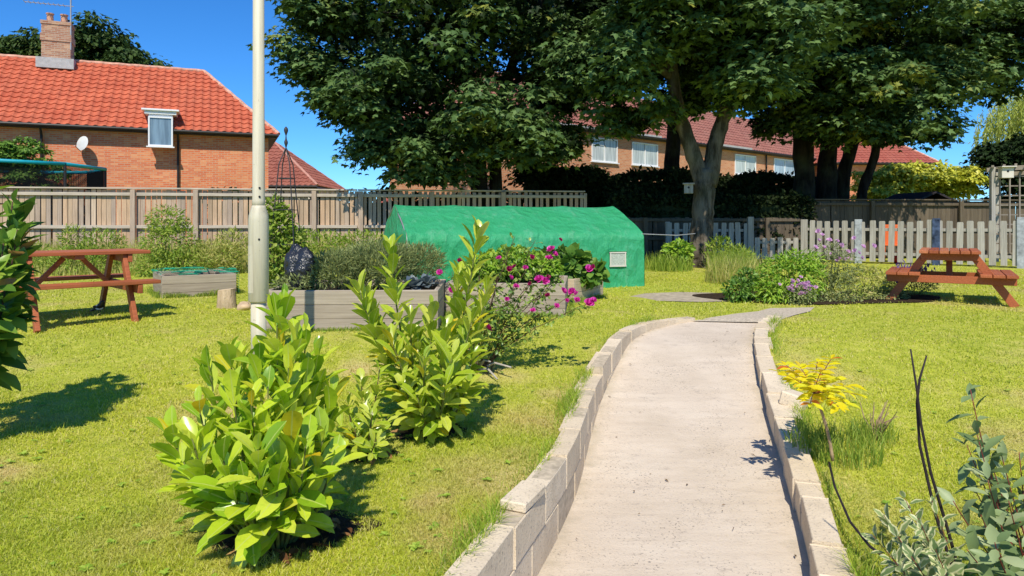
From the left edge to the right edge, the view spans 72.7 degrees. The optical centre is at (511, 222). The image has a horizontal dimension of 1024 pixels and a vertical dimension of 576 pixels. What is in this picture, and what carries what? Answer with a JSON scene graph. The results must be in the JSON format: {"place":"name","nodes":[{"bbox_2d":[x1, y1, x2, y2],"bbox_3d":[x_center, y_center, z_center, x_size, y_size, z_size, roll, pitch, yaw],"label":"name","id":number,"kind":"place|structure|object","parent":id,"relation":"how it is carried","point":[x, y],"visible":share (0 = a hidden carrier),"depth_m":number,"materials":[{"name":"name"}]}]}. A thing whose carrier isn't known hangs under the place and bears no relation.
{"place":"outdoors","nodes":[
{"label":"outdoors","id":0,"kind":"place"},
{"bbox_2d":[8,235,382,275],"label":"long grass","id":1,"kind":"structure","parent":0,"point":[243,268],"depth_m":14.24,"materials":[{"name":"green plant"}]},
{"bbox_2d":[0,248,1023,575],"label":"ground","id":2,"kind":"structure","parent":0,"point":[36,364],"depth_m":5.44,"materials":[{"name":"green plant"}]},
{"bbox_2d":[0,185,48,390],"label":"broadleaf shrub","id":3,"kind":"object","parent":2,"relation":"on","point":[16,270],"visible":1,"depth_m":3.90,"materials":[{"name":"green plant"}]},
{"bbox_2d":[9,238,55,269],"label":"weed clump","id":4,"kind":"object","parent":2,"relation":"on","point":[35,258],"visible":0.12,"depth_m":13.88,"materials":[{"name":"green plant"}]},
{"bbox_2d":[0,135,69,191],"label":"garden shrub","id":5,"kind":"object","parent":2,"relation":"on","point":[10,149],"visible":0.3,"depth_m":24.20,"materials":[{"name":"green plant"}]},
{"bbox_2d":[0,159,106,224],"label":"trampoline","id":6,"kind":"object","parent":2,"relation":"on","point":[16,173],"visible":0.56,"depth_m":20.76,"materials":[{"name":"black plastic"}]},
{"bbox_2d":[35,223,128,274],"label":"weed clump","id":7,"kind":"object","parent":2,"relation":"on","point":[91,245],"visible":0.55,"depth_m":13.62,"materials":[{"name":"green plant"}]},
{"bbox_2d":[0,9,173,66],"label":"broadleaf tree","id":8,"kind":"object","parent":2,"relation":"on","point":[92,43],"visible":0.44,"depth_m":50.41,"materials":[{"name":"green plant"}]},
{"bbox_2d":[20,248,160,332],"bbox_3d":[-4.740,0.696,7.500,1.360,0.783,1.437,0,0,-44],"label":"picnic table","id":9,"kind":"object","parent":2,"relation":"on","point":[127,283],"visible":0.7,"depth_m":7.39,"materials":[{"name":"brown wood"}]},
{"bbox_2d":[89,300,104,313],"bbox_3d":[-4.702,0.955,7.874,0.259,0.163,0.082,0,0,12],"label":"magpie","id":10,"kind":"object","parent":2,"relation":"on","point":[99,306],"visible":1,"depth_m":7.83,"materials":[{"name":"black"}]},
{"bbox_2d":[0,0,279,246],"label":"brick house","id":11,"kind":"structure","parent":2,"relation":"on","point":[137,125],"depth_m":27.83,"materials":[{"name":"red brick"}]},
{"bbox_2d":[146,116,174,147],"bbox_3d":[-13.669,-3.520,27.054,0.980,1.205,0.135,0,0,-23],"label":"window","id":12,"kind":"structure","parent":11,"relation":"in","point":[160,129],"depth_m":27.07,"materials":[{"name":"grey glass"}]},
{"bbox_2d":[130,203,215,276],"bbox_3d":[-6.314,0.361,13.167,1.577,1.493,1.426,0,0,0],"label":"willow shrub","id":13,"kind":"object","parent":2,"relation":"on","point":[164,231],"visible":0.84,"depth_m":12.97,"materials":[{"name":"green plant"}]},
{"bbox_2d":[0,187,362,250],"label":"board fence","id":14,"kind":"object","parent":2,"relation":"on","point":[133,210],"visible":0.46,"depth_m":16.60,"materials":[{"name":"brown wood"}]},
{"bbox_2d":[153,269,235,297],"bbox_3d":[-4.620,0.898,10.100,0.953,0.350,1.098,0,0,-33],"label":"raised bed","id":15,"kind":"object","parent":2,"relation":"on","point":[190,284],"visible":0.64,"depth_m":9.67,"materials":[{"name":"wood"}]},
{"bbox_2d":[152,266,238,291],"bbox_3d":[-4.615,0.817,10.103,1.012,0.353,1.100,0,0,-33],"label":"garden net","id":16,"kind":"object","parent":15,"relation":"on","point":[191,273],"visible":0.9,"depth_m":10.06,"materials":[{"name":"green plastic"}]},
{"bbox_2d":[184,225,247,270],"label":"weed clump","id":17,"kind":"object","parent":2,"relation":"on","point":[223,247],"visible":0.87,"depth_m":13.34,"materials":[{"name":"green plant"}]},
{"bbox_2d":[217,288,236,308],"bbox_3d":[-3.426,0.926,8.345,0.226,0.274,0.226,0,0,0],"label":"log stump","id":18,"kind":"object","parent":2,"relation":"on","point":[226,298],"visible":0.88,"depth_m":8.27,"materials":[{"name":"brown wood"}]},
{"bbox_2d":[237,301,250,310],"bbox_3d":[-3.151,0.995,8.191,0.162,0.135,0.153,0,0,0],"label":"stone","id":19,"kind":"object","parent":2,"relation":"on","point":[243,305],"visible":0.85,"depth_m":8.14,"materials":[{"name":"beige stone"}]},
{"bbox_2d":[248,0,268,353],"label":"lamp post","id":20,"kind":"object","parent":2,"relation":"on","point":[258,253],"visible":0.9,"depth_m":5.56,"materials":[{"name":"metal"}]},
{"bbox_2d":[248,246,252,293],"bbox_3d":[-2.084,0.373,5.537,0.068,0.380,0.007,0,0,35],"label":"access door","id":21,"kind":"structure","parent":20,"relation":"in","point":[250,248],"depth_m":5.53,"materials":[{"name":"paint"}]},
{"bbox_2d":[269,127,300,283],"bbox_3d":[-2.680,-0.050,8.250,0.384,2.181,0.382,0,0,0],"label":"garden obelisk","id":22,"kind":"object","parent":2,"relation":"on","point":[286,149],"visible":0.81,"depth_m":8.20,"materials":[{"name":"metal"}]},
{"bbox_2d":[265,193,312,288],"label":"climbing plant","id":23,"kind":"object","parent":2,"relation":"on","point":[277,264],"visible":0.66,"depth_m":8.18,"materials":[{"name":"green plant"}]},
{"bbox_2d":[203,510,384,566],"bbox_3d":[-0.948,1.251,2.877,0.625,0.020,0.564,0,0,39],"label":"soil patch","id":24,"kind":"object","parent":2,"relation":"on","point":[335,537],"visible":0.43,"depth_m":2.78,"materials":[{"name":"brown soil"}]},
{"bbox_2d":[145,283,367,569],"bbox_3d":[-0.970,0.773,2.734,0.752,1.035,0.842,0,0,-42],"label":"cherry laurel","id":25,"kind":"object","parent":24,"relation":"on","point":[273,492],"visible":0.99,"depth_m":2.60,"materials":[{"name":"green plant"}]},
{"bbox_2d":[268,142,344,199],"bbox_3d":[-14.471,-1.653,40.799,8.047,6.255,7.376,0,0,-1],"label":"brick bungalow","id":26,"kind":"object","parent":2,"relation":"on","point":[307,176],"visible":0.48,"depth_m":38.63,"materials":[{"name":"brown tile"}]},
{"bbox_2d":[282,228,382,270],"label":"weed clump","id":27,"kind":"object","parent":2,"relation":"on","point":[313,234],"visible":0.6,"depth_m":13.64,"materials":[{"name":"green plant"}]},
{"bbox_2d":[226,423,461,563],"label":"fallen leaves","id":28,"kind":"object","parent":2,"relation":"on","point":[283,556],"visible":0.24,"depth_m":2.69,"materials":[{"name":"brown plant"}]},
{"bbox_2d":[266,279,445,331],"bbox_3d":[-1.600,0.874,7.480,1.703,0.420,1.348,0,0,-2],"label":"raised bed","id":29,"kind":"object","parent":2,"relation":"on","point":[326,308],"visible":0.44,"depth_m":6.81,"materials":[{"name":"wood"}]},
{"bbox_2d":[284,243,315,289],"bbox_3d":[-2.165,0.457,7.115,0.319,0.495,0.307,0,0,-18],"label":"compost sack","id":30,"kind":"object","parent":29,"relation":"on","point":[297,256],"visible":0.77,"depth_m":7.02,"materials":[{"name":"plastic"}]},
{"bbox_2d":[269,267,339,289],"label":"mallow plant","id":31,"kind":"object","parent":29,"relation":"on","point":[303,279],"visible":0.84,"depth_m":6.95,"materials":[{"name":"green plant"}]},
{"bbox_2d":[304,236,448,289],"bbox_3d":[-1.403,0.435,7.412,1.584,0.604,0.940,0,0,-20],"label":"lavender plant","id":32,"kind":"object","parent":29,"relation":"on","point":[347,263],"visible":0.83,"depth_m":7.23,"materials":[{"name":"green plant"}]},
{"bbox_2d":[403,274,424,289],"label":"cabbage plant","id":33,"kind":"object","parent":29,"relation":"on","point":[414,283],"visible":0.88,"depth_m":7.06,"materials":[{"name":"grey plant"}]},
{"bbox_2d":[416,271,440,287],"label":"cabbage plant","id":34,"kind":"object","parent":29,"relation":"on","point":[426,279],"visible":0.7,"depth_m":7.17,"materials":[{"name":"grey plant"}]},
{"bbox_2d":[202,185,523,245],"bbox_3d":[-4.038,0.001,19.823,9.171,2.286,1.361,0,0,-3],"label":"hedge","id":35,"kind":"object","parent":2,"relation":"on","point":[456,200],"visible":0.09,"depth_m":19.48,"materials":[{"name":"green plant"}]},
{"bbox_2d":[348,446,399,462],"bbox_3d":[-0.802,1.246,3.760,0.328,0.019,0.261,0,0,25],"label":"soil patch","id":36,"kind":"object","parent":2,"relation":"on","point":[360,461],"visible":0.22,"depth_m":3.68,"materials":[{"name":"brown soil"}]},
{"bbox_2d":[332,359,397,462],"bbox_3d":[-0.797,1.039,3.700,0.376,0.563,0.465,0,0,0],"label":"cherry laurel","id":37,"kind":"object","parent":36,"relation":"on","point":[371,446],"visible":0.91,"depth_m":3.66,"materials":[{"name":"green plant"}]},
{"bbox_2d":[143,283,611,332],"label":"bed edge grass","id":38,"kind":"structure","parent":2,"relation":"on","point":[154,293],"depth_m":8.86,"materials":[{"name":"green plant"}]},
{"bbox_2d":[343,214,497,444],"bbox_3d":[-0.526,0.620,4.054,0.926,1.340,0.737,0,0,0],"label":"cherry laurel","id":39,"kind":"object","parent":2,"relation":"on","point":[418,394],"visible":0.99,"depth_m":4.01,"materials":[{"name":"green plant"}]},
{"bbox_2d":[395,427,468,439],"bbox_3d":[-0.471,1.240,4.170,0.428,0.022,0.349,0,0,0],"label":"soil patch","id":40,"kind":"object","parent":2,"relation":"on","point":[403,435],"visible":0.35,"depth_m":4.09,"materials":[{"name":"brown soil"}]},
{"bbox_2d":[245,0,624,206],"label":"sycamore tree","id":41,"kind":"object","parent":2,"relation":"on","point":[480,125],"visible":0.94,"depth_m":16.51,"materials":[{"name":"green plant"}]},
{"bbox_2d":[358,189,586,246],"bbox_3d":[-0.934,0.095,17.748,5.866,1.850,0.187,0,0,-8],"label":"board fence","id":42,"kind":"object","parent":2,"relation":"on","point":[502,196],"visible":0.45,"depth_m":17.67,"materials":[{"name":"wood"}]},
{"bbox_2d":[445,276,567,315],"bbox_3d":[-0.020,0.881,8.350,1.353,0.410,1.198,0,0,6],"label":"raised bed","id":43,"kind":"object","parent":2,"relation":"on","point":[559,294],"visible":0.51,"depth_m":7.73,"materials":[{"name":"wood"}]},
{"bbox_2d":[465,243,564,282],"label":"potato plant","id":44,"kind":"object","parent":43,"relation":"on","point":[547,267],"visible":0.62,"depth_m":8.13,"materials":[{"name":"green plant"}]},
{"bbox_2d":[0,289,1023,575],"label":"lawn weeds","id":45,"kind":"object","parent":2,"relation":"on","point":[84,567],"visible":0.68,"depth_m":3.18,"materials":[{"name":"green plant"}]},
{"bbox_2d":[383,204,644,287],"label":"polytunnel","id":46,"kind":"structure","parent":2,"relation":"on","point":[612,237],"depth_m":10.75,"materials":[{"name":"green fabric"}]},
{"bbox_2d":[609,252,625,266],"bbox_3d":[1.650,0.570,10.835,0.290,0.232,0.014,0,0,-19],"label":"window","id":47,"kind":"structure","parent":46,"relation":"in","point":[617,259],"depth_m":10.83,"materials":[{"name":"white plastic"}]},
{"bbox_2d":[436,232,596,379],"bbox_3d":[0.023,0.641,5.523,1.277,1.131,0.727,0,0,0],"label":"rose bush","id":48,"kind":"object","parent":2,"relation":"on","point":[498,344],"visible":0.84,"depth_m":5.46,"materials":[{"name":"green plant"}]},
{"bbox_2d":[504,162,613,207],"bbox_3d":[1.334,-0.454,20.279,3.347,2.911,2.848,0,0,0],"label":"hedge tree","id":49,"kind":"object","parent":2,"relation":"on","point":[587,176],"visible":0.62,"depth_m":19.70,"materials":[{"name":"green plant"}]},
{"bbox_2d":[444,316,694,575],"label":"retaining wall","id":50,"kind":"structure","parent":2,"relation":"on","point":[519,545],"depth_m":3.42,"materials":[{"name":"concrete"}]},
{"bbox_2d":[500,480,545,512],"bbox_3d":[0.050,1.203,3.060,0.120,0.042,0.240,1,1,24],"label":"loose block","id":51,"kind":"object","parent":50,"relation":"on","point":[524,495],"depth_m":3.02,"materials":[{"name":"concrete"}]},
{"bbox_2d":[568,278,602,302],"bbox_3d":[0.620,0.897,9.550,0.953,0.350,1.048,0,0,28],"label":"raised bed","id":52,"kind":"object","parent":2,"relation":"on","point":[575,283],"visible":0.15,"depth_m":9.10,"materials":[{"name":"wood"}]},
{"bbox_2d":[532,242,609,289],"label":"squash plant","id":53,"kind":"object","parent":52,"relation":"on","point":[574,259],"visible":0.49,"depth_m":9.13,"materials":[{"name":"green plant"}]},
{"bbox_2d":[390,70,816,202],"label":"terraced house","id":54,"kind":"structure","parent":2,"relation":"on","point":[741,153],"depth_m":36.73,"materials":[{"name":"brick"}]},
{"bbox_2d":[590,137,619,163],"bbox_3d":[4.496,-3.467,33.567,2.000,1.198,0.135,0,0,-41],"label":"window","id":55,"kind":"structure","parent":54,"relation":"in","point":[599,154],"depth_m":33.64,"materials":[{"name":"white glass"}]},
{"bbox_2d":[631,142,659,167],"bbox_3d":[6.841,-3.469,35.645,2.239,1.197,0.135,0,0,-41],"label":"window","id":56,"kind":"structure","parent":54,"relation":"in","point":[644,154],"depth_m":35.65,"materials":[{"name":"white glass"}]},
{"bbox_2d":[734,154,755,174],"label":"window","id":57,"kind":"structure","parent":54,"relation":"in","point":[743,163],"depth_m":42.09,"materials":[{"name":"white glass"}]},
{"bbox_2d":[774,158,794,175],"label":"window","id":58,"kind":"structure","parent":54,"relation":"in","point":[780,165],"depth_m":45.26,"materials":[{"name":"white glass"}]},
{"bbox_2d":[418,312,890,575],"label":"verge grass","id":59,"kind":"structure","parent":2,"relation":"on","point":[571,401],"depth_m":3.30,"materials":[{"name":"green plant"}]},
{"bbox_2d":[645,251,693,271],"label":"long grass","id":60,"kind":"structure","parent":2,"relation":"on","point":[660,265],"depth_m":14.09,"materials":[{"name":"green plant"}]},
{"bbox_2d":[524,162,816,207],"bbox_3d":[5.402,-0.342,21.890,10.883,3.053,1.850,0,0,-19],"label":"hedge","id":61,"kind":"object","parent":2,"relation":"on","point":[745,183],"visible":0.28,"depth_m":21.05,"materials":[{"name":"green plant"}]},
{"bbox_2d":[502,0,846,169],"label":"sycamore tree","id":62,"kind":"object","parent":2,"relation":"on","point":[581,9],"visible":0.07,"depth_m":21.15,"materials":[{"name":"green plant"}]},
{"bbox_2d":[657,238,695,269],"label":"bright shrub","id":63,"kind":"object","parent":2,"relation":"on","point":[671,248],"visible":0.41,"depth_m":14.44,"materials":[{"name":"green plant"}]},
{"bbox_2d":[665,217,753,255],"bbox_3d":[5.094,0.475,17.978,2.261,1.250,0.105,0,0,1],"label":"picket fence","id":64,"kind":"object","parent":2,"relation":"on","point":[748,230],"visible":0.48,"depth_m":17.95,"materials":[{"name":"grey wood"}]},
{"bbox_2d":[602,188,818,258],"bbox_3d":[5.406,0.084,19.215,5.886,2.152,1.304,0,0,0],"label":"hedge","id":65,"kind":"object","parent":2,"relation":"on","point":[761,205],"visible":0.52,"depth_m":18.93,"materials":[{"name":"green plant"}]},
{"bbox_2d":[627,217,801,259],"bbox_3d":[4.929,0.435,18.547,6.058,1.170,0.161,0,0,-7],"label":"board fence","id":66,"kind":"object","parent":2,"relation":"on","point":[644,225],"visible":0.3,"depth_m":18.68,"materials":[{"name":"wood"}]},
{"bbox_2d":[568,0,869,267],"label":"sycamore tree","id":67,"kind":"object","parent":2,"relation":"on","point":[754,52],"visible":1,"depth_m":13.71,"materials":[{"name":"green plant"}]},
{"bbox_2d":[645,233,695,235],"bbox_3d":[3.086,0.210,13.146,0.079,0.073,4.720,0,0,25],"label":"line cord","id":68,"kind":"object","parent":67,"relation":"attached to","point":[664,234],"visible":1,"depth_m":12.25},
{"bbox_2d":[683,183,694,193],"bbox_3d":[3.840,-0.748,15.121,0.250,0.222,0.230,0,0,15],"label":"bird box","id":69,"kind":"object","parent":67,"relation":"attached to","point":[688,188],"visible":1,"depth_m":15.07,"materials":[{"name":"grey wood"}]},
{"bbox_2d":[703,233,756,263],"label":"weedy shrub","id":70,"kind":"object","parent":2,"relation":"on","point":[720,244],"visible":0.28,"depth_m":14.57,"materials":[{"name":"green plant"}]},
{"bbox_2d":[754,237,798,258],"bbox_3d":[6.818,0.658,17.946,1.108,0.564,0.067,0,0,3],"label":"picket fence","id":71,"kind":"object","parent":2,"relation":"on","point":[780,242],"visible":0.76,"depth_m":17.92,"materials":[{"name":"grey wood"}]},
{"bbox_2d":[779,389,811,410],"bbox_3d":[2.000,1.251,4.900,0.160,0.100,0.220,13,1,41],"label":"loose block","id":72,"kind":"object","parent":2,"relation":"on","point":[787,397],"depth_m":4.83,"materials":[{"name":"concrete"}]},
{"bbox_2d":[753,315,853,575],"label":"kerb wall","id":73,"kind":"structure","parent":2,"relation":"on","point":[812,509],"depth_m":3.77,"materials":[{"name":"concrete"}]},
{"bbox_2d":[692,291,940,303],"bbox_3d":[4.150,1.002,9.400,3.375,0.035,1.500,0,0,0],"label":"soil bed","id":74,"kind":"object","parent":2,"relation":"on","point":[913,298],"visible":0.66,"depth_m":9.07,"materials":[{"name":"brown soil"}]},
{"bbox_2d":[720,266,759,302],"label":"dark perennial","id":75,"kind":"object","parent":74,"relation":"on","point":[745,291],"visible":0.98,"depth_m":8.93,"materials":[{"name":"green plant"}]},
{"bbox_2d":[750,247,829,304],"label":"leafy perennial","id":76,"kind":"object","parent":74,"relation":"on","point":[805,267],"visible":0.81,"depth_m":8.95,"materials":[{"name":"green plant"}]},
{"bbox_2d":[778,275,817,305],"bbox_3d":[3.606,0.860,8.740,0.436,0.405,0.456,0,0,31],"label":"pink phlox","id":77,"kind":"object","parent":74,"relation":"on","point":[803,285],"visible":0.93,"depth_m":8.68,"materials":[{"name":"grey plant"}]},
{"bbox_2d":[811,229,876,296],"bbox_3d":[4.408,0.576,9.447,0.844,0.985,0.715,0,0,-39],"label":"pink mallow","id":78,"kind":"object","parent":74,"relation":"on","point":[834,278],"visible":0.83,"depth_m":9.43,"materials":[{"name":"grey plant"}]},
{"bbox_2d":[826,262,895,300],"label":"brown perennial","id":79,"kind":"object","parent":74,"relation":"on","point":[874,273],"visible":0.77,"depth_m":9.32,"materials":[{"name":"green plant"}]},
{"bbox_2d":[814,284,910,301],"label":"groundcover","id":80,"kind":"object","parent":74,"relation":"on","point":[825,298],"visible":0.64,"depth_m":9.08,"materials":[{"name":"green plant"}]},
{"bbox_2d":[878,259,938,294],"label":"lavender plant","id":81,"kind":"object","parent":74,"relation":"on","point":[921,286],"visible":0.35,"depth_m":9.64,"materials":[{"name":"green plant"}]},
{"bbox_2d":[768,354,867,460],"bbox_3d":[1.708,1.054,3.923,0.806,0.563,0.475,0,0,-43],"label":"yellow seedling","id":82,"kind":"object","parent":2,"relation":"on","point":[827,392],"visible":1,"depth_m":3.85,"materials":[{"name":"yellow plant"}]},
{"bbox_2d":[779,409,890,470],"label":"long grass","id":83,"kind":"structure","parent":2,"relation":"on","point":[821,453],"depth_m":4.09,"materials":[{"name":"green plant"}]},
{"bbox_2d":[828,462,881,554],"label":"trailing stem","id":84,"kind":"object","parent":2,"relation":"on","point":[848,517],"visible":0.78,"depth_m":3.22,"materials":[{"name":"black plant"}]},
{"bbox_2d":[814,142,938,200],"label":"red roofed house","id":85,"kind":"structure","parent":2,"relation":"on","point":[887,156],"depth_m":47.49,"materials":[{"name":"red tile"}]},
{"bbox_2d":[860,400,896,440],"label":"dead stalks","id":86,"kind":"object","parent":2,"relation":"on","point":[881,421],"visible":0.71,"depth_m":4.34,"materials":[{"name":"beige plant"}]},
{"bbox_2d":[736,0,1023,248],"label":"sycamore tree","id":87,"kind":"object","parent":2,"relation":"on","point":[888,78],"visible":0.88,"depth_m":17.75,"materials":[{"name":"green plant"}]},
{"bbox_2d":[801,217,1023,268],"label":"picket fence","id":88,"kind":"object","parent":2,"relation":"on","point":[934,229],"visible":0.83,"depth_m":16.24,"materials":[{"name":"grey wood"}]},
{"bbox_2d":[801,199,1023,256],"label":"board fence","id":89,"kind":"object","parent":2,"relation":"on","point":[954,211],"visible":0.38,"depth_m":19.30,"materials":[{"name":"wood"}]},
{"bbox_2d":[850,159,988,201],"bbox_3d":[15.201,-0.634,26.172,5.550,3.546,4.021,0,0,0],"label":"golden bush","id":90,"kind":"object","parent":2,"relation":"on","point":[891,179],"visible":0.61,"depth_m":25.23,"materials":[{"name":"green plant"}]},
{"bbox_2d":[860,491,981,575],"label":"variegated dogwood","id":91,"kind":"object","parent":2,"relation":"on","point":[909,562],"visible":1,"depth_m":2.25,"materials":[{"name":"green plant"}]},
{"bbox_2d":[910,349,956,564],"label":"bare twigs","id":92,"kind":"object","parent":2,"relation":"on","point":[919,417],"visible":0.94,"depth_m":2.50,"materials":[{"name":"black wood"}]},
{"bbox_2d":[885,247,1019,307],"bbox_3d":[5.712,0.701,9.088,1.434,0.705,1.250,0,0,32],"label":"picnic table","id":93,"kind":"object","parent":2,"relation":"on","point":[997,280],"visible":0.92,"depth_m":8.73,"materials":[{"name":"brown wood"}]},
{"bbox_2d":[937,383,1023,575],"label":"dogwood shrub","id":94,"kind":"object","parent":2,"relation":"on","point":[1004,539],"visible":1,"depth_m":2.48,"materials":[{"name":"green plant"}]},
{"bbox_2d":[959,130,1023,220],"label":"dark bush","id":95,"kind":"object","parent":2,"relation":"on","point":[1009,152],"visible":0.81,"depth_m":24.66,"materials":[{"name":"green plant"}]},
{"bbox_2d":[968,86,1023,196],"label":"willow tree","id":96,"kind":"object","parent":2,"relation":"on","point":[997,124],"visible":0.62,"depth_m":25.98,"materials":[{"name":"green plant"}]},
{"bbox_2d":[985,163,1023,265],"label":"trellis arch","id":97,"kind":"structure","parent":2,"relation":"on","point":[995,195],"depth_m":15.90,"materials":[{"name":"grey wood"}]},
{"bbox_2d":[996,166,1016,177],"bbox_3d":[11.141,-1.136,15.671,0.300,0.262,0.280,0,0,12],"label":"bird box","id":98,"kind":"object","parent":97,"relation":"attached to","point":[1005,171],"visible":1,"depth_m":15.61,"materials":[{"name":"beige wood"}]},
{"bbox_2d":[0,0,1023,218],"label":"sky","id":99,"kind":"structure","parent":0,"point":[212,36],"materials":[{"name":"blue"}]},
{"bbox_2d":[537,321,809,575],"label":"path","id":100,"kind":"structure","parent":0,"point":[691,393],"depth_m":4.16,"materials":[{"name":"concrete"}]},
{"bbox_2d":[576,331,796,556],"bbox_3d":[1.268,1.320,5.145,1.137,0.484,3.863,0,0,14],"label":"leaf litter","id":101,"kind":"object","parent":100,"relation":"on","point":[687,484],"visible":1,"depth_m":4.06,"materials":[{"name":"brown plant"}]},
{"bbox_2d":[631,292,726,301],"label":"stepping path","id":102,"kind":"structure","parent":0,"point":[678,296],"depth_m":9.46,"materials":[{"name":"grey concrete"}]},
{"bbox_2d":[702,245,769,284],"bbox_3d":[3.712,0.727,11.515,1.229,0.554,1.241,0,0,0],"label":"long grass","id":103,"kind":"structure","parent":0,"point":[718,274],"depth_m":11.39,"materials":[{"name":"green plant"}]},
{"bbox_2d":[694,307,813,321],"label":"tarmac path","id":104,"kind":"structure","parent":0,"point":[756,316],"depth_m":7.69,"materials":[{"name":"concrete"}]},
{"bbox_2d":[834,408,904,448],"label":"long grass","id":105,"kind":"structure","parent":0,"point":[888,434],"depth_m":4.32,"materials":[{"name":"green plant"}]},
{"bbox_2d":[885,225,902,262],"bbox_3d":[9.480,0.516,17.300,0.440,0.932,0.440,0,0,30],"label":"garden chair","id":106,"kind":"object","parent":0,"point":[886,237],"visible":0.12,"depth_m":17.43,"materials":[{"name":"orange plastic"}]},
{"bbox_2d":[881,191,952,200],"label":"garden shed","id":107,"kind":"structure","parent":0,"point":[929,195],"depth_m":21.60,"materials":[{"name":"wood"}]}
]}

